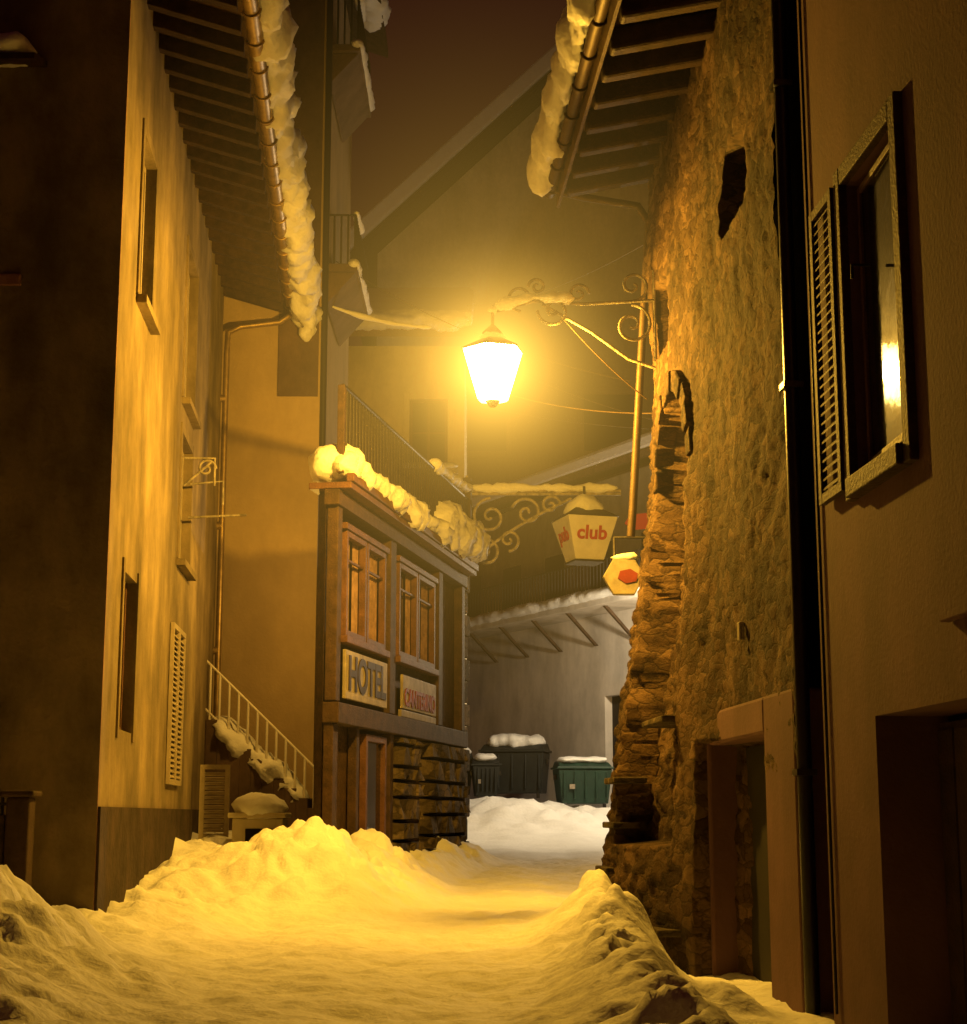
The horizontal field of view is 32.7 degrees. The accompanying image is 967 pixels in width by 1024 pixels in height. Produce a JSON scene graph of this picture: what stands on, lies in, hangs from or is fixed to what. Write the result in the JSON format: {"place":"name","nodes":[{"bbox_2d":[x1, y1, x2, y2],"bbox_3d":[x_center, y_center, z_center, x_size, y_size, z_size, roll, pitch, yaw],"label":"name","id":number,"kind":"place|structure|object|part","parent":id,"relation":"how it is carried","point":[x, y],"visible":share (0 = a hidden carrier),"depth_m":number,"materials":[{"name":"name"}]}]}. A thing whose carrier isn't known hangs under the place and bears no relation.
{"place":"outdoors","nodes":[
{"label":"outdoors","id":0,"kind":"place"},
{"bbox_2d":[253,0,322,341],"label":"roof edge snow","id":1,"kind":"structure","parent":0,"point":[280,26],"depth_m":23.94,"materials":[{"name":"white snow"}]},
{"bbox_2d":[364,0,390,32],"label":"eave snow","id":2,"kind":"structure","parent":0,"point":[376,10],"depth_m":35.57,"materials":[{"name":"snow"}]},
{"bbox_2d":[355,307,468,331],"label":"roof edge snow","id":3,"kind":"structure","parent":0,"point":[454,317],"depth_m":38.47,"materials":[{"name":"snow"}]},
{"bbox_2d":[0,816,834,1023],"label":"snowy street","id":4,"kind":"structure","parent":0,"point":[314,920],"depth_m":13.70,"materials":[{"name":"white snow"}]},
{"bbox_2d":[0,791,41,885],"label":"iron fence","id":5,"kind":"object","parent":4,"relation":"on","point":[16,835],"visible":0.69,"depth_m":15.23,"materials":[{"name":"brown metal"}]},
{"bbox_2d":[198,765,229,838],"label":"louvred gate","id":6,"kind":"structure","parent":4,"relation":"on","point":[202,802],"depth_m":24.97,"materials":[{"name":"wood"}]},
{"bbox_2d":[204,660,313,832],"bbox_3d":[-4.150,4.355,27.784,2.900,3.865,1.572,0,-10,0],"label":"outdoor stairs","id":7,"kind":"structure","parent":4,"relation":"on","point":[243,754],"depth_m":27.20,"materials":[{"name":"paint"}]},
{"bbox_2d":[227,792,290,841],"bbox_3d":[-3.329,4.880,24.468,0.862,1.434,0.807,0,-10,0],"label":"snow-covered bench","id":8,"kind":"object","parent":4,"relation":"on","point":[255,813],"visible":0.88,"depth_m":24.27,"materials":[{"name":"white snow"}]},
{"bbox_3d":[-3.300,5.047,24.175,0.400,0.800,0.017,0,-10,0],"label":"door","id":9,"kind":"part","parent":8,"relation":"part of","materials":[{"name":"wood"}]},
{"bbox_2d":[349,0,566,345],"label":"sky","id":10,"kind":"structure","parent":0,"point":[447,60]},
{"bbox_2d":[472,512,505,520],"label":"gallery slab","id":11,"kind":"structure","parent":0,"point":[481,517],"depth_m":64.10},
{"bbox_2d":[495,497,544,512],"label":"snow","id":12,"kind":"structure","parent":11,"relation":"on","point":[518,506],"depth_m":63.53,"materials":[{"name":"snow"}]},
{"bbox_2d":[466,796,610,858],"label":"snowy square","id":13,"kind":"structure","parent":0,"point":[526,828],"depth_m":41.52,"materials":[{"name":"white snow"}]},
{"bbox_2d":[466,748,472,794],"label":"wheelie bin","id":14,"kind":"object","parent":13,"relation":"on","point":[470,776],"visible":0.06,"depth_m":47.82,"materials":[{"name":"plastic"}]},
{"bbox_2d":[469,753,501,797],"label":"wheelie bin","id":15,"kind":"object","parent":13,"relation":"on","point":[485,772],"visible":0.87,"depth_m":47.29,"materials":[{"name":"plastic"}]},
{"bbox_2d":[478,733,551,797],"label":"waste container","id":16,"kind":"object","parent":13,"relation":"on","point":[523,760],"visible":0.77,"depth_m":48.50,"materials":[{"name":"plastic"}]},
{"bbox_2d":[550,756,613,807],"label":"waste container","id":17,"kind":"object","parent":13,"relation":"on","point":[578,780],"visible":0.96,"depth_m":45.51,"materials":[{"name":"green plastic"}]},
{"bbox_2d":[470,586,638,626],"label":"balcony snow","id":18,"kind":"structure","parent":0,"point":[578,597],"depth_m":48.98,"materials":[{"name":"snow"}]},
{"bbox_2d":[470,466,651,613],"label":"wall","id":19,"kind":"structure","parent":0,"point":[539,544],"depth_m":55.37,"materials":[{"name":"grey paint"}]},
{"bbox_2d":[469,532,644,616],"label":"balcony doors","id":20,"kind":"structure","parent":19,"relation":"attached to","point":[556,562],"depth_m":54.91,"materials":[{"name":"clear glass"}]},
{"bbox_2d":[472,447,650,517],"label":"roof","id":21,"kind":"structure","parent":19,"relation":"on","point":[611,467],"depth_m":53.27,"materials":[{"name":"tile"}]},
{"bbox_2d":[472,431,651,508],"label":"roof snow","id":22,"kind":"structure","parent":21,"relation":"on","point":[598,457],"depth_m":50.89,"materials":[{"name":"snow"}]},
{"bbox_2d":[526,0,595,196],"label":"roof edge snow","id":23,"kind":"structure","parent":0,"point":[573,22],"depth_m":18.41,"materials":[{"name":"white snow"}]},
{"bbox_3d":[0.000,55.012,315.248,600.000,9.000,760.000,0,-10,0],"label":"ground","id":24,"kind":"structure","parent":0,"visible":0},
{"bbox_2d":[0,0,223,909],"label":"street wall","id":25,"kind":"structure","parent":24,"relation":"on","point":[66,125],"depth_m":17.37,"materials":[{"name":"beige paint"}]},
{"bbox_2d":[0,274,21,285],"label":"end window sill","id":26,"kind":"structure","parent":25,"relation":"attached to","point":[10,279],"depth_m":17.10,"materials":[{"name":"wood"}]},
{"bbox_2d":[0,52,46,66],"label":"window canopy","id":27,"kind":"object","parent":25,"relation":"attached to","point":[31,59],"visible":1,"depth_m":17.14,"materials":[{"name":"brown wood"}]},
{"bbox_2d":[0,31,37,67],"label":"canopy snow","id":28,"kind":"structure","parent":27,"relation":"on","point":[15,41],"depth_m":17.11,"materials":[{"name":"snow"}]},
{"bbox_2d":[119,582,126,729],"bbox_3d":[-4.081,1.552,18.152,0.100,1.700,1.100,1,-10,-4],"label":"window","id":29,"kind":"structure","parent":25,"relation":"attached to","point":[122,672],"depth_m":18.64,"materials":[{"name":"brown wood"}]},
{"bbox_2d":[140,167,145,293],"bbox_3d":[-4.099,-3.296,19.295,0.100,1.950,1.100,1,-10,-4],"label":"window","id":30,"kind":"structure","parent":25,"relation":"attached to","point":[143,230],"depth_m":19.82,"materials":[{"name":"glass"}]},
{"bbox_2d":[94,807,203,912],"bbox_3d":[-4.232,4.925,22.068,0.026,1.880,12.180,1,-10,-4],"label":"wall base","id":31,"kind":"object","parent":25,"relation":"attached to","point":[134,846],"visible":0.29,"depth_m":18.47,"materials":[{"name":"paint"}]},
{"bbox_2d":[115,118,200,742],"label":"window surrounds","id":32,"kind":"object","parent":25,"relation":"attached to","point":[145,306],"visible":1,"depth_m":19.79,"materials":[{"name":"beige paint"}]},
{"bbox_2d":[165,622,180,784],"bbox_3d":[-4.204,2.603,22.354,0.050,2.150,0.740,1,-10,-4],"label":"shutter","id":33,"kind":"object","parent":25,"relation":"attached to","point":[175,627],"visible":1,"depth_m":22.19,"materials":[{"name":"wood"}]},
{"bbox_2d":[175,629,185,785],"bbox_3d":[-4.260,2.740,23.099,0.050,2.150,0.740,1,-10,-4],"label":"shutter","id":34,"kind":"object","parent":25,"relation":"attached to","point":[180,720],"visible":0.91,"depth_m":23.29,"materials":[{"name":"wood"}]},
{"bbox_2d":[179,453,183,557],"bbox_3d":[-4.467,-0.109,23.780,0.100,1.800,1.400,1,-10,-4],"label":"window","id":35,"kind":"structure","parent":25,"relation":"attached to","point":[181,505],"depth_m":24.43,"materials":[{"name":"wood"}]},
{"bbox_2d":[185,276,189,396],"bbox_3d":[-4.467,-2.593,24.236,0.100,2.250,1.400,1,-10,-4],"label":"window","id":36,"kind":"structure","parent":25,"relation":"attached to","point":[187,335],"depth_m":24.90,"materials":[{"name":"wood"}]},
{"bbox_2d":[183,457,246,518],"bbox_3d":[-3.920,-0.338,23.917,0.851,0.734,0.994,0,-10,0],"label":"iron wall bracket","id":37,"kind":"object","parent":25,"relation":"attached to","point":[214,481],"visible":1,"depth_m":23.52,"materials":[{"name":"metal"}]},
{"bbox_2d":[147,0,283,312],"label":"rafters","id":38,"kind":"object","parent":25,"relation":"on","point":[214,107],"visible":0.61,"depth_m":22.43,"materials":[{"name":"brown wood"}]},
{"bbox_2d":[213,647,217,654],"bbox_3d":[-4.644,2.403,28.607,0.092,0.134,0.140,1,-10,-4],"label":"pipe clip","id":39,"kind":"object","parent":25,"relation":"attached to","point":[215,650],"visible":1,"depth_m":28.55,"materials":[{"name":"orange metal"}]},
{"bbox_2d":[216,522,221,529],"bbox_3d":[-4.644,0.239,29.004,0.092,0.134,0.140,1,-10,-4],"label":"pipe clip","id":40,"kind":"object","parent":25,"relation":"attached to","point":[218,525],"visible":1,"depth_m":28.94,"materials":[{"name":"orange metal"}]},
{"bbox_2d":[220,395,224,401],"bbox_3d":[-4.644,-2.023,29.419,0.092,0.134,0.140,1,-10,-4],"label":"pipe clip","id":41,"kind":"object","parent":25,"relation":"attached to","point":[222,398],"visible":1,"depth_m":29.36,"materials":[{"name":"orange metal"}]},
{"bbox_2d":[213,307,291,715],"bbox_3d":[-4.053,1.295,28.955,1.236,10.306,0.127,3,-11,-14],"label":"downpipe","id":42,"kind":"object","parent":25,"relation":"attached to","point":[223,470],"visible":0.7,"depth_m":29.11,"materials":[{"name":"orange metal"}]},
{"bbox_3d":[-6.178,-6.235,23.757,7.024,2.104,13.399,0,-10,0],"label":"roof","id":43,"kind":"object","parent":25,"relation":"on","visible":0},
{"bbox_2d":[159,0,285,305],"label":"soffit","id":44,"kind":"structure","parent":43,"relation":"attached to","point":[247,54],"depth_m":21.19,"materials":[{"name":"wood"}]},
{"bbox_2d":[241,8,290,308],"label":"gutter brackets","id":45,"kind":"object","parent":43,"relation":"attached to","point":[255,96],"visible":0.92,"depth_m":22.70,"materials":[{"name":"metal"}]},
{"bbox_2d":[242,0,292,307],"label":"gutter","id":46,"kind":"object","parent":45,"relation":"attached to","point":[254,31],"visible":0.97,"depth_m":22.18,"materials":[{"name":"orange metal"}]},
{"bbox_2d":[93,13,130,910],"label":"end wall","id":47,"kind":"structure","parent":24,"relation":"on","point":[111,470],"depth_m":16.86,"materials":[{"name":"paint"}]},
{"bbox_2d":[212,0,351,798],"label":"front wall","id":48,"kind":"structure","parent":24,"relation":"on","point":[268,648],"depth_m":29.66,"materials":[{"name":"paint"}]},
{"bbox_2d":[277,0,324,395],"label":"render patch","id":49,"kind":"object","parent":48,"relation":"attached to","point":[298,357],"visible":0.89,"depth_m":30.91,"materials":[{"name":"paint"}]},
{"bbox_2d":[319,0,332,445],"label":"corner pipe","id":50,"kind":"object","parent":48,"relation":"attached to","point":[325,255],"visible":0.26,"depth_m":30.60,"materials":[{"name":"brown metal"}]},
{"bbox_2d":[328,44,370,345],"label":"balcony slabs","id":51,"kind":"structure","parent":48,"relation":"attached to","point":[350,98],"depth_m":32.21,"materials":[{"name":"grey concrete"}]},
{"bbox_2d":[330,0,370,290],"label":"balcony rails","id":52,"kind":"object","parent":48,"relation":"attached to","point":[359,253],"visible":0.72,"depth_m":31.72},
{"bbox_2d":[353,211,364,234],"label":"rail snow","id":53,"kind":"structure","parent":52,"relation":"on","point":[361,227],"depth_m":31.52,"materials":[{"name":"snow"}]},
{"bbox_2d":[354,0,365,21],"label":"rail snow","id":54,"kind":"structure","parent":52,"relation":"on","point":[363,6],"depth_m":32.14,"materials":[{"name":"snow"}]},
{"bbox_2d":[348,259,372,314],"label":"balcony snow","id":55,"kind":"structure","parent":52,"relation":"on","point":[353,262],"depth_m":31.96,"materials":[{"name":"snow"}]},
{"bbox_2d":[351,39,374,111],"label":"balcony snow","id":56,"kind":"structure","parent":52,"relation":"on","point":[357,43],"depth_m":32.73,"materials":[{"name":"snow"}]},
{"bbox_2d":[346,0,387,57],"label":"eave","id":57,"kind":"object","parent":48,"relation":"attached to","point":[377,42],"visible":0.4,"depth_m":36.91,"materials":[{"name":"brown wood"}]},
{"bbox_2d":[332,244,651,428],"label":"overhead cables","id":58,"kind":"object","parent":48,"relation":"attached to","point":[359,315],"visible":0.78,"depth_m":30.89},
{"bbox_2d":[308,383,490,852],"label":"timber fronted inn","id":59,"kind":"structure","parent":24,"relation":"on","point":[397,564],"depth_m":25.34,"materials":[{"name":"brown wood"}]},
{"bbox_2d":[348,542,358,633],"bbox_3d":[-1.858,1.183,24.174,0.018,1.400,2.200,-2,-11,11],"label":"window glass","id":60,"kind":"structure","parent":59,"relation":"in","point":[350,555],"depth_m":23.86,"materials":[{"name":"glass"}]},
{"bbox_2d":[341,530,366,641],"bbox_3d":[-1.860,1.079,23.608,0.100,1.480,1.070,-2,-11,11],"label":"window frame","id":61,"kind":"structure","parent":59,"relation":"in","point":[347,536],"depth_m":23.66,"materials":[{"name":"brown wood"}]},
{"bbox_2d":[358,738,380,830],"bbox_3d":[-1.669,4.394,24.221,0.050,2.100,1.100,-2,-11,11],"label":"entrance door","id":62,"kind":"structure","parent":59,"relation":"in","point":[374,749],"depth_m":24.38,"materials":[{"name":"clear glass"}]},
{"bbox_2d":[366,543,385,648],"bbox_3d":[-1.641,1.280,24.699,0.100,1.480,1.070,-2,-11,11],"label":"window frame","id":63,"kind":"structure","parent":59,"relation":"in","point":[371,549],"depth_m":25.06,"materials":[{"name":"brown wood"}]},
{"bbox_2d":[396,562,417,661],"bbox_3d":[-1.254,1.635,26.636,0.100,1.480,1.245,-2,-11,11],"label":"window frame","id":64,"kind":"structure","parent":59,"relation":"in","point":[400,568],"depth_m":26.94,"materials":[{"name":"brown wood"}]},
{"bbox_2d":[400,572,420,658],"bbox_3d":[-1.234,1.755,27.287,0.018,1.400,2.550,-2,-11,11],"label":"window glass","id":65,"kind":"structure","parent":59,"relation":"in","point":[402,627],"depth_m":26.92,"materials":[{"name":"glass"}]},
{"bbox_2d":[417,574,434,668],"bbox_3d":[-1.001,1.866,27.896,0.100,1.480,1.245,-2,-11,11],"label":"window frame","id":66,"kind":"structure","parent":59,"relation":"in","point":[431,662],"depth_m":28.34,"materials":[{"name":"brown wood"}]},
{"bbox_2d":[465,475,620,589],"bbox_3d":[1.189,0.340,31.211,2.932,2.200,1.122,2,-11,-11],"label":"hanging club sign","id":67,"kind":"object","parent":59,"relation":"attached to","point":[584,524],"visible":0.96,"depth_m":31.35,"materials":[{"name":"metal"}]},
{"bbox_2d":[347,346,466,748],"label":"front wall","id":68,"kind":"structure","parent":24,"relation":"on","point":[381,379],"depth_m":39.21,"materials":[{"name":"beige paint"}]},
{"bbox_2d":[368,288,473,326],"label":"roof snow","id":69,"kind":"structure","parent":68,"relation":"on","point":[447,299],"depth_m":41.89,"materials":[{"name":"white snow"}]},
{"bbox_2d":[400,392,457,474],"bbox_3d":[-1.300,-1.863,38.875,1.400,2.000,0.200,0,-10,0],"label":"window trim","id":70,"kind":"structure","parent":68,"relation":"attached to","point":[450,423],"depth_m":38.96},
{"bbox_2d":[403,462,457,467],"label":"sill snow","id":71,"kind":"structure","parent":70,"relation":"on","point":[451,465],"depth_m":38.61,"materials":[{"name":"snow"}]},
{"bbox_2d":[410,400,447,461],"bbox_3d":[-1.300,-1.865,39.140,0.900,1.600,0.100,0,-10,0],"label":"window","id":72,"kind":"structure","parent":68,"relation":"attached to","point":[428,403],"depth_m":39.14,"materials":[{"name":"brown wood"}]},
{"bbox_2d":[376,105,653,484],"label":"walls","id":73,"kind":"structure","parent":24,"relation":"on","point":[491,227],"depth_m":66.81,"materials":[{"name":"beige paint"}]},
{"bbox_2d":[350,312,473,335],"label":"roof","id":74,"kind":"structure","parent":73,"relation":"on","point":[412,332],"depth_m":38.59,"materials":[{"name":"tile"}]},
{"bbox_2d":[350,70,550,345],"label":"roof","id":75,"kind":"structure","parent":73,"relation":"on","point":[413,207],"depth_m":66.92,"materials":[{"name":"brown wood"}]},
{"bbox_2d":[350,44,556,250],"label":"roof snow","id":76,"kind":"structure","parent":73,"relation":"on","point":[426,171],"depth_m":66.40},
{"bbox_2d":[467,395,641,450],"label":"windows","id":77,"kind":"structure","parent":73,"relation":"attached to","point":[486,429],"depth_m":65.69,"materials":[{"name":"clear glass"}]},
{"bbox_2d":[466,387,647,457],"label":"window surrounds","id":78,"kind":"object","parent":73,"relation":"attached to","point":[581,392],"visible":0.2,"depth_m":65.73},
{"bbox_2d":[467,608,635,807],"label":"wall","id":79,"kind":"structure","parent":24,"relation":"on","point":[566,702],"depth_m":50.49,"materials":[{"name":"grey paint"}]},
{"bbox_2d":[470,605,630,662],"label":"balcony struts","id":80,"kind":"object","parent":79,"relation":"attached to","point":[549,638],"visible":0.5,"depth_m":50.15,"materials":[{"name":"wood"}]},
{"bbox_2d":[467,590,637,640],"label":"balcony slab","id":81,"kind":"structure","parent":79,"relation":"attached to","point":[590,608],"depth_m":49.08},
{"bbox_2d":[467,548,642,616],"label":"balcony rail","id":82,"kind":"object","parent":79,"relation":"attached to","point":[536,576],"visible":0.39,"depth_m":49.64,"materials":[{"name":"black metal"}]},
{"bbox_2d":[601,0,795,976],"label":"stone wall","id":83,"kind":"structure","parent":24,"relation":"on","point":[714,566],"depth_m":16.47,"materials":[{"name":"brown stone"}]},
{"bbox_2d":[461,270,656,407],"bbox_3d":[0.876,-2.114,20.084,2.356,1.810,0.711,2,-11,-12],"label":"street lantern","id":84,"kind":"object","parent":83,"relation":"attached to","point":[492,342],"visible":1,"depth_m":19.95,"materials":[{"name":"metal"}]},
{"bbox_2d":[603,513,647,595],"bbox_3d":[2.071,0.541,21.395,1.057,1.087,0.277,0,-10,0],"label":"illuminated bar sign","id":85,"kind":"object","parent":83,"relation":"attached to","point":[620,578],"visible":0.83,"depth_m":21.25,"materials":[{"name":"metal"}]},
{"bbox_2d":[595,715,680,936],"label":"ledge slabs","id":86,"kind":"structure","parent":83,"relation":"on","point":[664,721],"depth_m":18.39,"materials":[{"name":"stone"}]},
{"bbox_2d":[565,0,721,196],"bbox_3d":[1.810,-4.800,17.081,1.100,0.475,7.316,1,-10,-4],"label":"rafters","id":87,"kind":"object","parent":83,"relation":"attached to","point":[645,75],"visible":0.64,"depth_m":17.93,"materials":[{"name":"brown wood"}]},
{"bbox_2d":[651,370,693,493],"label":"arch stones","id":88,"kind":"object","parent":83,"relation":"on","point":[676,385],"visible":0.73,"depth_m":19.25,"materials":[{"name":"brown stone"}]},
{"bbox_2d":[737,622,744,640],"bbox_3d":[2.332,1.083,14.957,0.050,0.170,0.100,1,-10,-4],"label":"house number","id":89,"kind":"object","parent":83,"relation":"attached to","point":[740,632],"visible":1,"depth_m":14.91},
{"bbox_2d":[707,687,833,1012],"bbox_3d":[2.502,3.114,14.748,0.568,2.800,3.810,0,-10,0],"label":"door surround","id":90,"kind":"object","parent":83,"relation":"attached to","point":[750,721],"visible":0.54,"depth_m":13.55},
{"bbox_2d":[746,744,771,981],"bbox_3d":[2.672,3.355,15.097,0.210,2.450,2.349,0,-10,0],"label":"door leaf","id":91,"kind":"object","parent":90,"relation":"in","point":[759,879],"visible":0.17,"depth_m":15.60,"materials":[{"name":"brown wood"}]},
{"bbox_2d":[773,0,821,687],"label":"building body","id":92,"kind":"structure","parent":24,"relation":"on","point":[809,521],"depth_m":15.38,"materials":[{"name":"paint"}]},
{"bbox_2d":[797,0,966,1023],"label":"street wall","id":93,"kind":"structure","parent":24,"relation":"on","point":[896,663],"depth_m":11.03,"materials":[{"name":"paint"}]},
{"bbox_2d":[771,0,820,1015],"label":"black drainpipe","id":94,"kind":"object","parent":93,"relation":"attached to","point":[800,653],"visible":1,"depth_m":13.15,"materials":[{"name":"black metal"}]},
{"bbox_2d":[769,79,817,775],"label":"drainpipe clips","id":95,"kind":"object","parent":94,"relation":"attached to","point":[784,384],"visible":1,"depth_m":13.32,"materials":[{"name":"metal"}]},
{"bbox_2d":[798,0,838,1013],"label":"facade cable","id":96,"kind":"object","parent":93,"relation":"attached to","point":[820,565],"visible":0.92,"depth_m":12.39,"materials":[{"name":"metal"}]},
{"bbox_2d":[833,91,918,501],"bbox_3d":[2.607,-1.392,11.110,0.120,2.430,1.430,1,-10,-4],"label":"window surround","id":97,"kind":"object","parent":93,"relation":"attached to","point":[887,464],"visible":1,"depth_m":10.70,"materials":[{"name":"brown wood"}]},
{"bbox_2d":[808,187,844,505],"bbox_3d":[2.527,-1.207,12.120,0.050,2.250,0.590,1,-10,-4],"label":"shutter","id":98,"kind":"object","parent":97,"relation":"attached to","point":[825,204],"visible":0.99,"depth_m":12.13,"materials":[{"name":"brown wood"}]},
{"bbox_2d":[851,263,869,278],"bbox_3d":[2.574,-1.646,11.282,0.131,0.111,0.024,1,-10,-4],"label":"shutter hook","id":99,"kind":"object","parent":97,"relation":"attached to","point":[860,265],"visible":1,"depth_m":11.28,"materials":[{"name":"metal"}]},
{"bbox_2d":[857,144,902,462],"bbox_3d":[2.705,-1.397,11.115,0.075,2.040,1.041,0,-10,0],"label":"casement frame","id":100,"kind":"object","parent":93,"relation":"attached to","point":[869,176],"visible":0.22,"depth_m":11.53,"materials":[{"name":"wood"}]},
{"bbox_2d":[861,153,901,455],"bbox_3d":[2.707,-1.401,11.116,0.034,1.930,0.920,0,-10,0],"label":"casement glass","id":101,"kind":"object","parent":100,"relation":"in","point":[885,401],"visible":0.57,"depth_m":11.19,"materials":[{"name":"glass"}]},
{"bbox_2d":[909,0,966,621],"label":"plaster layer","id":102,"kind":"object","parent":93,"relation":"attached to","point":[938,33],"visible":1,"depth_m":9.55,"materials":[{"name":"beige paint"}]},
{"bbox_2d":[938,719,966,1023],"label":"door leaf","id":103,"kind":"object","parent":93,"relation":"attached to","point":[952,742],"visible":1,"depth_m":10.61,"materials":[{"name":"brown wood"}]},
{"bbox_3d":[3.740,-5.747,17.474,5.601,1.483,8.198,0,-10,0],"label":"roof","id":104,"kind":"object","parent":93,"relation":"on","visible":0},
{"bbox_2d":[547,18,606,194],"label":"gutter brackets","id":105,"kind":"object","parent":104,"relation":"attached to","point":[578,90],"visible":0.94,"depth_m":17.84,"materials":[{"name":"metal"}]},
{"bbox_2d":[545,0,610,197],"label":"gutter","id":106,"kind":"object","parent":105,"relation":"attached to","point":[594,33],"visible":0.95,"depth_m":17.74,"materials":[{"name":"brown metal"}]},
{"bbox_2d":[554,186,647,537],"bbox_3d":[1.510,-1.896,20.534,1.272,4.451,0.164,2,-11,-9],"label":"downpipe","id":107,"kind":"object","parent":105,"relation":"attached to","point":[635,459],"visible":0.8,"depth_m":20.54,"materials":[{"name":"metal"}]},
{"bbox_2d":[556,0,621,207],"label":"fascia","id":108,"kind":"structure","parent":104,"relation":"attached to","point":[608,27],"depth_m":17.78,"materials":[{"name":"wood"}]}
]}

